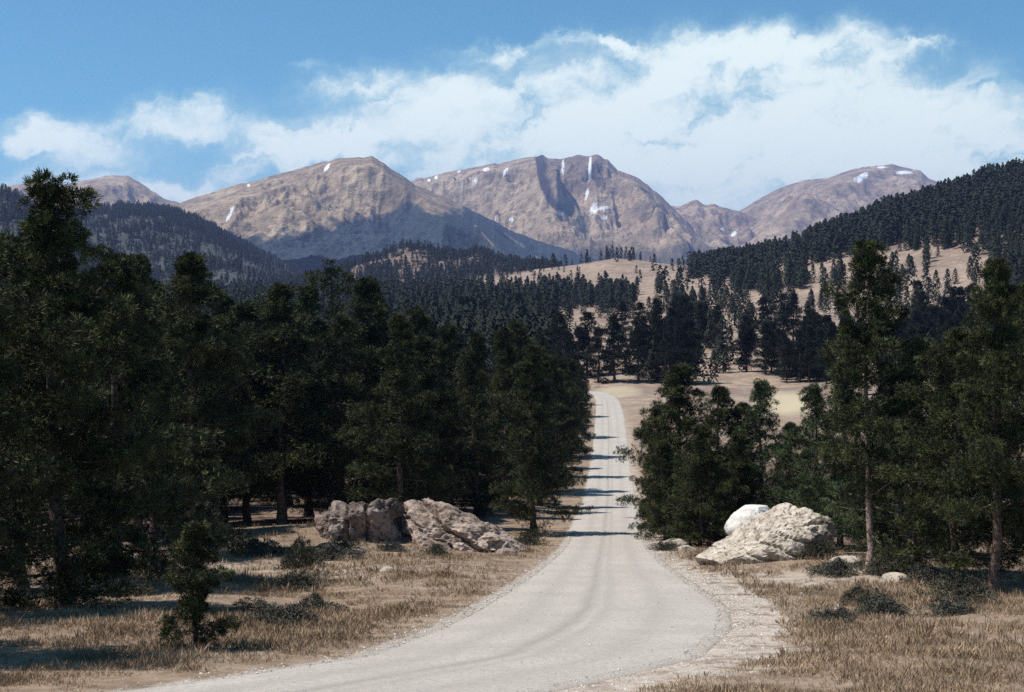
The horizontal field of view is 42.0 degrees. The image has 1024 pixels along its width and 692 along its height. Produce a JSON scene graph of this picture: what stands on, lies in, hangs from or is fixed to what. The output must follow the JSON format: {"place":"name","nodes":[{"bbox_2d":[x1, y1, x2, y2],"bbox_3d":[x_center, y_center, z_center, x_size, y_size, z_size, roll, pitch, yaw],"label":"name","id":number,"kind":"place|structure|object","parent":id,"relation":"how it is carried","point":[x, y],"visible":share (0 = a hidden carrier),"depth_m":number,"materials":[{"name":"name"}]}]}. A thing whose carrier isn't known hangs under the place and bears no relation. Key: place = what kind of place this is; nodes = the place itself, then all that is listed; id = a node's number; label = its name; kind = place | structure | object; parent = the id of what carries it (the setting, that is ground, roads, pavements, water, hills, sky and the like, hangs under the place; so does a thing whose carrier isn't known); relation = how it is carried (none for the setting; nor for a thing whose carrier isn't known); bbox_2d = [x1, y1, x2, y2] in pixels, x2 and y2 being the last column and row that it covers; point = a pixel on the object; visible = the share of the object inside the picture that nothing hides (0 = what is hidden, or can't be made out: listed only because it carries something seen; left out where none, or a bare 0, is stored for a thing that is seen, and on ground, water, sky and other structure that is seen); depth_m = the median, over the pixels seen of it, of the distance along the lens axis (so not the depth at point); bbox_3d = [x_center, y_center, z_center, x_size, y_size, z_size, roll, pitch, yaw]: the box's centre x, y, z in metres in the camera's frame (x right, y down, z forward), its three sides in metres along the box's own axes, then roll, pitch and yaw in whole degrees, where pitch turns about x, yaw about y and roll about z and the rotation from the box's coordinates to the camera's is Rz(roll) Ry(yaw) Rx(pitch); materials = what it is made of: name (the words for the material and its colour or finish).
{"place":"outdoors","nodes":[
{"label":"outdoors","id":0,"kind":"place"},
{"bbox_2d":[4,175,325,271],"bbox_3d":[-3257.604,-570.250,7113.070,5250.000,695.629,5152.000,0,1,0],"label":"mountain","id":1,"kind":"structure","parent":0,"point":[111,189],"depth_m":6541.58,"materials":[{"name":"stone"}]},
{"bbox_2d":[64,204,301,288],"bbox_3d":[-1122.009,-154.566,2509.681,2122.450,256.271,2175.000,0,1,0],"label":"hill","id":2,"kind":"structure","parent":0,"point":[122,236],"depth_m":1908.40,"materials":[{"name":"plant"}]},
{"bbox_2d":[170,156,599,265],"bbox_3d":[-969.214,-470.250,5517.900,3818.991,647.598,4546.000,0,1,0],"label":"mountain","id":3,"kind":"structure","parent":0,"point":[338,209],"depth_m":4363.04,"materials":[{"name":"grey stone"}]},
{"bbox_2d":[122,391,732,691],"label":"road","id":4,"kind":"structure","parent":0,"point":[607,521],"depth_m":31.14,"materials":[{"name":"beige gravel"}]},
{"bbox_2d":[0,218,1023,691],"bbox_3d":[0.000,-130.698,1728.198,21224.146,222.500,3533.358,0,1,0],"label":"ground","id":5,"kind":"structure","parent":0,"point":[632,394],"depth_m":54.93,"materials":[{"name":"beige soil"}]},
{"bbox_2d":[0,233,69,590],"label":"pine tree","id":6,"kind":"object","parent":5,"relation":"on","point":[15,479],"visible":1,"depth_m":34.24,"materials":[{"name":"green plant"}]},
{"bbox_2d":[0,218,131,588],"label":"pine tree","id":7,"kind":"object","parent":5,"relation":"on","point":[37,448],"visible":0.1,"depth_m":45.62,"materials":[{"name":"green plant"}]},
{"bbox_2d":[0,167,253,610],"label":"pine tree","id":8,"kind":"object","parent":5,"relation":"on","point":[66,281],"visible":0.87,"depth_m":37.45,"materials":[{"name":"green plant"}]},
{"bbox_2d":[27,243,229,581],"bbox_3d":[-14.594,2.861,49.425,8.900,13.494,7.903,0,1,-17],"label":"pine tree","id":9,"kind":"object","parent":5,"relation":"on","point":[110,269],"visible":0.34,"depth_m":49.88,"materials":[{"name":"green plant"}]},
{"bbox_2d":[104,577,158,598],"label":"shrub","id":10,"kind":"object","parent":5,"relation":"on","point":[135,590],"visible":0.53,"depth_m":44.03,"materials":[{"name":"green plant"}]},
{"bbox_2d":[63,252,229,541],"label":"pine tree","id":11,"kind":"object","parent":5,"relation":"on","point":[144,269],"visible":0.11,"depth_m":69.39,"materials":[{"name":"green plant"}]},
{"bbox_2d":[97,279,230,529],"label":"pine tree","id":12,"kind":"object","parent":5,"relation":"on","point":[158,285],"visible":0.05,"depth_m":81.36,"materials":[{"name":"green plant"}]},
{"bbox_2d":[91,294,253,541],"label":"pine tree","id":13,"kind":"object","parent":5,"relation":"on","point":[194,377],"visible":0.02,"depth_m":72.32,"materials":[{"name":"green plant"}]},
{"bbox_2d":[82,250,286,534],"bbox_3d":[-15.290,2.736,61.572,8.284,14.479,8.118,1,2,33],"label":"pine tree","id":14,"kind":"object","parent":5,"relation":"on","point":[188,326],"visible":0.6,"depth_m":61.67,"materials":[{"name":"green plant"}]},
{"bbox_2d":[155,520,241,649],"bbox_3d":[-6.283,4.913,26.566,1.700,2.912,1.755,-1,1,-22],"label":"pine tree","id":15,"kind":"object","parent":5,"relation":"on","point":[194,535],"visible":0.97,"depth_m":26.47,"materials":[{"name":"green plant"}]},
{"bbox_2d":[200,292,273,521],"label":"pine tree","id":16,"kind":"object","parent":5,"relation":"on","point":[226,300],"visible":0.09,"depth_m":87.76,"materials":[{"name":"green plant"}]},
{"bbox_2d":[194,332,282,530],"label":"pine tree","id":17,"kind":"object","parent":5,"relation":"on","point":[244,462],"visible":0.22,"depth_m":74.51,"materials":[{"name":"green plant"}]},
{"bbox_2d":[181,288,314,525],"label":"pine tree","id":18,"kind":"object","parent":5,"relation":"on","point":[243,312],"visible":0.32,"depth_m":83.00,"materials":[{"name":"green plant"}]},
{"bbox_2d":[228,595,275,616],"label":"shrub","id":19,"kind":"object","parent":5,"relation":"on","point":[250,606],"visible":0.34,"depth_m":36.09,"materials":[{"name":"green plant"}]},
{"bbox_2d":[228,537,288,557],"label":"shrub","id":20,"kind":"object","parent":5,"relation":"on","point":[260,548],"visible":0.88,"depth_m":61.89,"materials":[{"name":"green plant"}]},
{"bbox_2d":[246,602,320,628],"bbox_3d":[-5.594,6.723,33.044,1.945,0.741,2.180,0,1,-16],"label":"shrub","id":21,"kind":"object","parent":5,"relation":"on","point":[287,615],"visible":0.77,"depth_m":33.07,"materials":[{"name":"green plant"}]},
{"bbox_2d":[237,306,335,517],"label":"pine tree","id":22,"kind":"object","parent":5,"relation":"on","point":[299,489],"visible":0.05,"depth_m":90.10,"materials":[{"name":"green plant"}]},
{"bbox_2d":[231,281,355,524],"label":"pine tree","id":23,"kind":"object","parent":5,"relation":"on","point":[279,310],"visible":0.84,"depth_m":81.54,"materials":[{"name":"green plant"}]},
{"bbox_2d":[256,567,335,591],"bbox_3d":[-8.115,8.635,49.240,3.299,0.984,3.490,0,1,1],"label":"shrub","id":24,"kind":"object","parent":5,"relation":"on","point":[294,579],"visible":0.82,"depth_m":49.05,"materials":[{"name":"green plant"}]},
{"bbox_2d":[273,534,327,570],"bbox_3d":[-8.720,8.752,56.278,2.148,1.727,2.616,0,1,12],"label":"shrub","id":25,"kind":"object","parent":5,"relation":"on","point":[299,553],"visible":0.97,"depth_m":55.95,"materials":[{"name":"green plant"}]},
{"bbox_2d":[271,284,359,516],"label":"pine tree","id":26,"kind":"object","parent":5,"relation":"on","point":[308,297],"visible":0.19,"depth_m":97.26,"materials":[{"name":"green plant"}]},
{"bbox_2d":[291,591,349,611],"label":"shrub","id":27,"kind":"object","parent":5,"relation":"on","point":[317,602],"visible":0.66,"depth_m":38.05,"materials":[{"name":"green plant"}]},
{"bbox_2d":[269,314,396,516],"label":"pine tree","id":28,"kind":"object","parent":5,"relation":"on","point":[338,328],"visible":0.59,"depth_m":83.71,"materials":[{"name":"green plant"}]},
{"bbox_2d":[305,541,361,560],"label":"shrub","id":29,"kind":"object","parent":5,"relation":"on","point":[329,550],"visible":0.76,"depth_m":59.12,"materials":[{"name":"green plant"}]},
{"bbox_2d":[291,258,378,500],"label":"pine tree","id":30,"kind":"object","parent":5,"relation":"on","point":[331,272],"visible":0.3,"depth_m":99.09,"materials":[{"name":"green plant"}]},
{"bbox_2d":[327,533,367,549],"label":"shrub","id":31,"kind":"object","parent":5,"relation":"on","point":[346,541],"visible":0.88,"depth_m":64.11,"materials":[{"name":"green plant"}]},
{"bbox_2d":[314,498,404,541],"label":"granite outcrop","id":32,"kind":"object","parent":5,"relation":"on","point":[378,519],"visible":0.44,"depth_m":67.84,"materials":[{"name":"stone"}]},
{"bbox_2d":[305,276,438,502],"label":"pine tree","id":33,"kind":"object","parent":5,"relation":"on","point":[368,302],"visible":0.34,"depth_m":91.14,"materials":[{"name":"green plant"}]},
{"bbox_2d":[332,312,475,504],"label":"pine tree","id":34,"kind":"object","parent":5,"relation":"on","point":[404,403],"visible":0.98,"depth_m":75.85,"materials":[{"name":"green plant"}]},
{"bbox_2d":[360,334,466,501],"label":"pine tree","id":35,"kind":"object","parent":5,"relation":"on","point":[463,402],"visible":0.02,"depth_m":94.39,"materials":[{"name":"green plant"}]},
{"bbox_2d":[356,335,479,499],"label":"pine tree","id":36,"kind":"object","parent":5,"relation":"on","point":[430,360],"visible":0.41,"depth_m":85.82,"materials":[{"name":"green plant"}]},
{"bbox_2d":[361,305,503,502],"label":"pine tree","id":37,"kind":"object","parent":5,"relation":"on","point":[419,318],"visible":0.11,"depth_m":99.28,"materials":[{"name":"green plant"}]},
{"bbox_2d":[431,322,490,505],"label":"pine tree","id":38,"kind":"object","parent":5,"relation":"on","point":[450,334],"visible":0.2,"depth_m":107.44,"materials":[{"name":"green plant"}]},
{"bbox_2d":[400,498,527,552],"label":"granite outcrop","id":39,"kind":"object","parent":5,"relation":"on","point":[427,522],"visible":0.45,"depth_m":68.70,"materials":[{"name":"stone"}]},
{"bbox_2d":[433,330,518,515],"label":"pine tree","id":40,"kind":"object","parent":5,"relation":"on","point":[476,354],"visible":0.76,"depth_m":95.81,"materials":[{"name":"green plant"}]},
{"bbox_2d":[0,157,1023,382],"bbox_3d":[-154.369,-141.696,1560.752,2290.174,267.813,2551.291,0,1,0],"label":"forest","id":41,"kind":"object","parent":5,"relation":"on","point":[989,196],"visible":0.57,"depth_m":778.30,"materials":[{"name":"green plant"}]},
{"bbox_2d":[0,512,1023,691],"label":"dry grass","id":42,"kind":"structure","parent":5,"relation":"on","point":[919,630],"depth_m":29.77,"materials":[{"name":"beige plant"}]},
{"bbox_2d":[460,326,567,505],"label":"pine tree","id":43,"kind":"object","parent":5,"relation":"on","point":[503,380],"visible":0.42,"depth_m":103.80,"materials":[{"name":"green plant"}]},
{"bbox_2d":[491,319,546,491],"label":"pine tree","id":44,"kind":"object","parent":5,"relation":"on","point":[516,325],"visible":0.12,"depth_m":127.69,"materials":[{"name":"green plant"}]},
{"bbox_2d":[62,531,1007,691],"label":"gravel","id":45,"kind":"structure","parent":5,"relation":"on","point":[536,570],"depth_m":31.63,"materials":[{"name":"beige gravel"}]},
{"bbox_2d":[485,341,592,536],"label":"pine tree","id":46,"kind":"object","parent":5,"relation":"on","point":[529,423],"visible":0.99,"depth_m":81.67,"materials":[{"name":"green plant"}]},
{"bbox_2d":[507,344,585,507],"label":"pine tree","id":47,"kind":"object","parent":5,"relation":"on","point":[562,459],"visible":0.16,"depth_m":111.72,"materials":[{"name":"green plant"}]},
{"bbox_2d":[541,312,580,363],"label":"pine tree","id":48,"kind":"object","parent":5,"relation":"on","point":[559,318],"visible":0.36,"depth_m":320.96,"materials":[{"name":"green plant"}]},
{"bbox_2d":[538,354,591,491],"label":"pine tree","id":49,"kind":"object","parent":5,"relation":"on","point":[565,437],"visible":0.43,"depth_m":131.83,"materials":[{"name":"green plant"}]},
{"bbox_2d":[551,329,578,382],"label":"pine tree","id":50,"kind":"object","parent":5,"relation":"on","point":[569,352],"visible":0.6,"depth_m":294.14,"materials":[{"name":"green plant"}]},
{"bbox_2d":[547,355,587,474],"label":"pine tree","id":51,"kind":"object","parent":5,"relation":"on","point":[564,369],"visible":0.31,"depth_m":149.54,"materials":[{"name":"green plant"}]},
{"bbox_2d":[541,358,595,455],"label":"pine tree","id":52,"kind":"object","parent":5,"relation":"on","point":[573,367],"visible":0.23,"depth_m":171.93,"materials":[{"name":"green plant"}]},
{"bbox_2d":[570,362,593,437],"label":"pine tree","id":53,"kind":"object","parent":5,"relation":"on","point":[579,383],"visible":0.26,"depth_m":191.60,"materials":[{"name":"green plant"}]},
{"bbox_2d":[573,311,608,372],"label":"pine tree","id":54,"kind":"object","parent":5,"relation":"on","point":[591,325],"visible":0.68,"depth_m":327.50,"materials":[{"name":"green plant"}]},
{"bbox_2d":[581,326,612,382],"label":"pine tree","id":55,"kind":"object","parent":5,"relation":"on","point":[596,345],"visible":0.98,"depth_m":311.39,"materials":[{"name":"green plant"}]},
{"bbox_2d":[593,314,636,381],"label":"pine tree","id":56,"kind":"object","parent":5,"relation":"on","point":[613,323],"visible":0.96,"depth_m":311.12,"materials":[{"name":"green plant"}]},
{"bbox_2d":[621,325,655,381],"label":"pine tree","id":57,"kind":"object","parent":5,"relation":"on","point":[641,348],"visible":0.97,"depth_m":310.00,"materials":[{"name":"green plant"}]},
{"bbox_2d":[615,404,686,516],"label":"pine tree","id":58,"kind":"object","parent":5,"relation":"on","point":[640,482],"visible":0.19,"depth_m":98.13,"materials":[{"name":"green plant"}]},
{"bbox_2d":[649,303,665,352],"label":"pine tree","id":59,"kind":"object","parent":5,"relation":"on","point":[657,319],"visible":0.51,"depth_m":351.12,"materials":[{"name":"green plant"}]},
{"bbox_2d":[647,331,674,377],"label":"pine tree","id":60,"kind":"object","parent":5,"relation":"on","point":[662,349],"visible":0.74,"depth_m":305.93,"materials":[{"name":"green plant"}]},
{"bbox_2d":[628,439,695,540],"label":"pine tree","id":61,"kind":"object","parent":5,"relation":"on","point":[665,484],"visible":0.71,"depth_m":78.00,"materials":[{"name":"green plant"}]},
{"bbox_2d":[613,361,739,531],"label":"pine tree","id":62,"kind":"object","parent":5,"relation":"on","point":[675,388],"visible":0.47,"depth_m":83.84,"materials":[{"name":"green plant"}]},
{"bbox_2d":[660,325,695,381],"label":"pine tree","id":63,"kind":"object","parent":5,"relation":"on","point":[680,357],"visible":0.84,"depth_m":302.26,"materials":[{"name":"green plant"}]},
{"bbox_2d":[667,316,709,382],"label":"pine tree","id":64,"kind":"object","parent":5,"relation":"on","point":[688,322],"visible":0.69,"depth_m":304.80,"materials":[{"name":"green plant"}]},
{"bbox_2d":[658,423,749,546],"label":"pine tree","id":65,"kind":"object","parent":5,"relation":"on","point":[690,507],"visible":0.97,"depth_m":73.74,"materials":[{"name":"green plant"}]},
{"bbox_2d":[668,385,750,534],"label":"pine tree","id":66,"kind":"object","parent":5,"relation":"on","point":[720,394],"visible":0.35,"depth_m":79.88,"materials":[{"name":"green plant"}]},
{"bbox_2d":[704,305,726,349],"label":"pine tree","id":67,"kind":"object","parent":5,"relation":"on","point":[717,329],"visible":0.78,"depth_m":384.40,"materials":[{"name":"green plant"}]},
{"bbox_2d":[699,430,773,534],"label":"pine tree","id":68,"kind":"object","parent":5,"relation":"on","point":[735,448],"visible":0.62,"depth_m":75.82,"materials":[{"name":"green plant"}]},
{"bbox_2d":[726,314,758,371],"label":"pine tree","id":69,"kind":"object","parent":5,"relation":"on","point":[745,318],"visible":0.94,"depth_m":329.22,"materials":[{"name":"green plant"}]},
{"bbox_2d":[732,327,757,367],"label":"pine tree","id":70,"kind":"object","parent":5,"relation":"on","point":[744,362],"visible":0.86,"depth_m":329.10,"materials":[{"name":"green plant"}]},
{"bbox_2d":[723,401,770,504],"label":"pine tree","id":71,"kind":"object","parent":5,"relation":"on","point":[744,405],"visible":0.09,"depth_m":87.81,"materials":[{"name":"green plant"}]},
{"bbox_2d":[707,377,805,512],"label":"pine tree","id":72,"kind":"object","parent":5,"relation":"on","point":[761,399],"visible":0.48,"depth_m":78.91,"materials":[{"name":"green plant"}]},
{"bbox_2d":[751,296,773,345],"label":"pine tree","id":73,"kind":"object","parent":5,"relation":"on","point":[762,301],"visible":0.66,"depth_m":405.55,"materials":[{"name":"green plant"}]},
{"bbox_2d":[750,320,778,373],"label":"pine tree","id":74,"kind":"object","parent":5,"relation":"on","point":[764,330],"visible":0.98,"depth_m":322.59,"materials":[{"name":"green plant"}]},
{"bbox_2d":[694,502,836,565],"bbox_3d":[11.228,9.554,59.377,6.349,5.075,4.882,0,1,-3],"label":"granite outcrop","id":75,"kind":"object","parent":5,"relation":"on","point":[783,531],"visible":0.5,"depth_m":57.98,"materials":[{"name":"beige stone"}]},
{"bbox_2d":[724,504,769,534],"bbox_3d":[11.062,8.182,62.164,2.423,1.541,1.921,-22,6,-10],"label":"boulder","id":76,"kind":"object","parent":75,"relation":"on","point":[736,519],"visible":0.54,"depth_m":61.66,"materials":[{"name":"white stone"}]},
{"bbox_2d":[769,293,797,331],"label":"pine tree","id":77,"kind":"object","parent":5,"relation":"on","point":[781,302],"visible":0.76,"depth_m":412.90,"materials":[{"name":"green plant"}]},
{"bbox_2d":[773,338,795,382],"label":"pine tree","id":78,"kind":"object","parent":5,"relation":"on","point":[785,351],"visible":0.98,"depth_m":304.41,"materials":[{"name":"green plant"}]},
{"bbox_2d":[784,293,803,339],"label":"pine tree","id":79,"kind":"object","parent":5,"relation":"on","point":[795,301],"visible":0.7,"depth_m":417.20,"materials":[{"name":"green plant"}]},
{"bbox_2d":[759,421,834,506],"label":"pine tree","id":80,"kind":"object","parent":5,"relation":"on","point":[781,466],"visible":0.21,"depth_m":85.66,"materials":[{"name":"green plant"}]},
{"bbox_2d":[783,328,813,381],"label":"pine tree","id":81,"kind":"object","parent":5,"relation":"on","point":[799,334],"visible":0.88,"depth_m":303.08,"materials":[{"name":"green plant"}]},
{"bbox_2d":[797,339,820,382],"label":"pine tree","id":82,"kind":"object","parent":5,"relation":"on","point":[807,357],"visible":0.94,"depth_m":299.74,"materials":[{"name":"green plant"}]},
{"bbox_2d":[763,382,862,550],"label":"pine tree","id":83,"kind":"object","parent":5,"relation":"on","point":[810,489],"visible":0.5,"depth_m":67.64,"materials":[{"name":"green plant"}]},
{"bbox_2d":[791,538,842,559],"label":"shrub","id":84,"kind":"object","parent":5,"relation":"on","point":[817,547],"visible":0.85,"depth_m":57.01,"materials":[{"name":"green plant"}]},
{"bbox_2d":[795,604,861,623],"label":"shrub","id":85,"kind":"object","parent":5,"relation":"on","point":[845,614],"visible":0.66,"depth_m":33.09,"materials":[{"name":"green plant"}]},
{"bbox_2d":[801,556,871,577],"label":"shrub","id":86,"kind":"object","parent":5,"relation":"on","point":[837,567],"visible":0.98,"depth_m":51.94,"materials":[{"name":"green plant"}]},
{"bbox_2d":[784,358,912,550],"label":"pine tree","id":87,"kind":"object","parent":5,"relation":"on","point":[803,483],"visible":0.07,"depth_m":71.84,"materials":[{"name":"green plant"}]},
{"bbox_2d":[837,584,899,606],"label":"shrub","id":88,"kind":"object","parent":5,"relation":"on","point":[862,592],"visible":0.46,"depth_m":40.15,"materials":[{"name":"green plant"}]},
{"bbox_2d":[810,238,943,569],"bbox_3d":[15.002,2.428,54.159,5.244,13.711,7.338,0,1,1],"label":"pine tree","id":89,"kind":"object","parent":5,"relation":"on","point":[866,260],"visible":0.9,"depth_m":53.67,"materials":[{"name":"green plant"}]},
{"bbox_2d":[851,590,916,617],"bbox_3d":[9.870,6.840,35.195,1.791,0.893,2.207,1,1,22],"label":"shrub","id":90,"kind":"object","parent":5,"relation":"on","point":[872,605],"visible":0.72,"depth_m":34.98,"materials":[{"name":"green plant"}]},
{"bbox_2d":[864,551,926,578],"bbox_3d":[15.135,8.612,52.320,2.864,1.244,3.488,0,1,6],"label":"shrub","id":91,"kind":"object","parent":5,"relation":"on","point":[879,570],"visible":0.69,"depth_m":52.05,"materials":[{"name":"green plant"}]},
{"bbox_2d":[818,351,976,554],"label":"pine tree","id":92,"kind":"object","parent":5,"relation":"on","point":[878,512],"visible":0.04,"depth_m":66.18,"materials":[{"name":"green plant"}]},
{"bbox_2d":[818,340,1008,576],"bbox_3d":[16.910,4.839,56.367,7.695,10.299,5.625,0,1,10],"label":"pine tree","id":93,"kind":"object","parent":5,"relation":"on","point":[880,526],"visible":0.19,"depth_m":56.60,"materials":[{"name":"green plant"}]},
{"bbox_2d":[898,559,966,584],"bbox_3d":[15.564,8.568,50.040,2.835,0.963,2.529,-1,2,-32],"label":"shrub","id":94,"kind":"object","parent":5,"relation":"on","point":[928,572],"visible":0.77,"depth_m":49.80,"materials":[{"name":"green plant"}]},
{"bbox_2d":[855,326,1023,579],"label":"pine tree","id":95,"kind":"object","parent":5,"relation":"on","point":[939,441],"visible":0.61,"depth_m":49.88,"materials":[{"name":"green plant"}]},
{"bbox_2d":[917,592,980,617],"bbox_3d":[11.234,6.682,34.058,1.612,0.804,1.987,-1,1,-24],"label":"shrub","id":96,"kind":"object","parent":5,"relation":"on","point":[946,607],"visible":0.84,"depth_m":34.05,"materials":[{"name":"green plant"}]},
{"bbox_2d":[913,570,1002,607],"bbox_3d":[14.753,8.077,44.066,2.864,1.244,3.488,0,1,3],"label":"shrub","id":97,"kind":"object","parent":5,"relation":"on","point":[972,591],"visible":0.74,"depth_m":44.08,"materials":[{"name":"green plant"}]},
{"bbox_2d":[921,256,1023,593],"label":"pine tree","id":98,"kind":"object","parent":5,"relation":"on","point":[1000,295],"visible":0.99,"depth_m":46.62,"materials":[{"name":"green plant"}]},
{"bbox_2d":[921,279,1023,577],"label":"pine tree","id":99,"kind":"object","parent":5,"relation":"on","point":[1020,314],"visible":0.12,"depth_m":52.08,"materials":[{"name":"green plant"}]},
{"bbox_2d":[0,0,1023,210],"label":"sky","id":100,"kind":"structure","parent":0,"point":[730,104],"materials":[{"name":"blue"}]},
{"bbox_2d":[326,154,712,267],"bbox_3d":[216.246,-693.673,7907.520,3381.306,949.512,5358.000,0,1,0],"label":"mountain","id":101,"kind":"structure","parent":0,"point":[595,205],"depth_m":6741.88,"materials":[{"name":"grey stone"}]},
{"bbox_2d":[672,200,757,249],"bbox_3d":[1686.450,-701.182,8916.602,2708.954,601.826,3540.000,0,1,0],"label":"mountain","id":102,"kind":"structure","parent":0,"point":[712,225],"depth_m":8460.55,"materials":[{"name":"stone"}]},
{"bbox_2d":[732,164,939,246],"bbox_3d":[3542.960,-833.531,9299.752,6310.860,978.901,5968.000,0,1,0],"label":"mountain","id":103,"kind":"structure","parent":0,"point":[799,207],"depth_m":8578.14,"materials":[{"name":"stone"}]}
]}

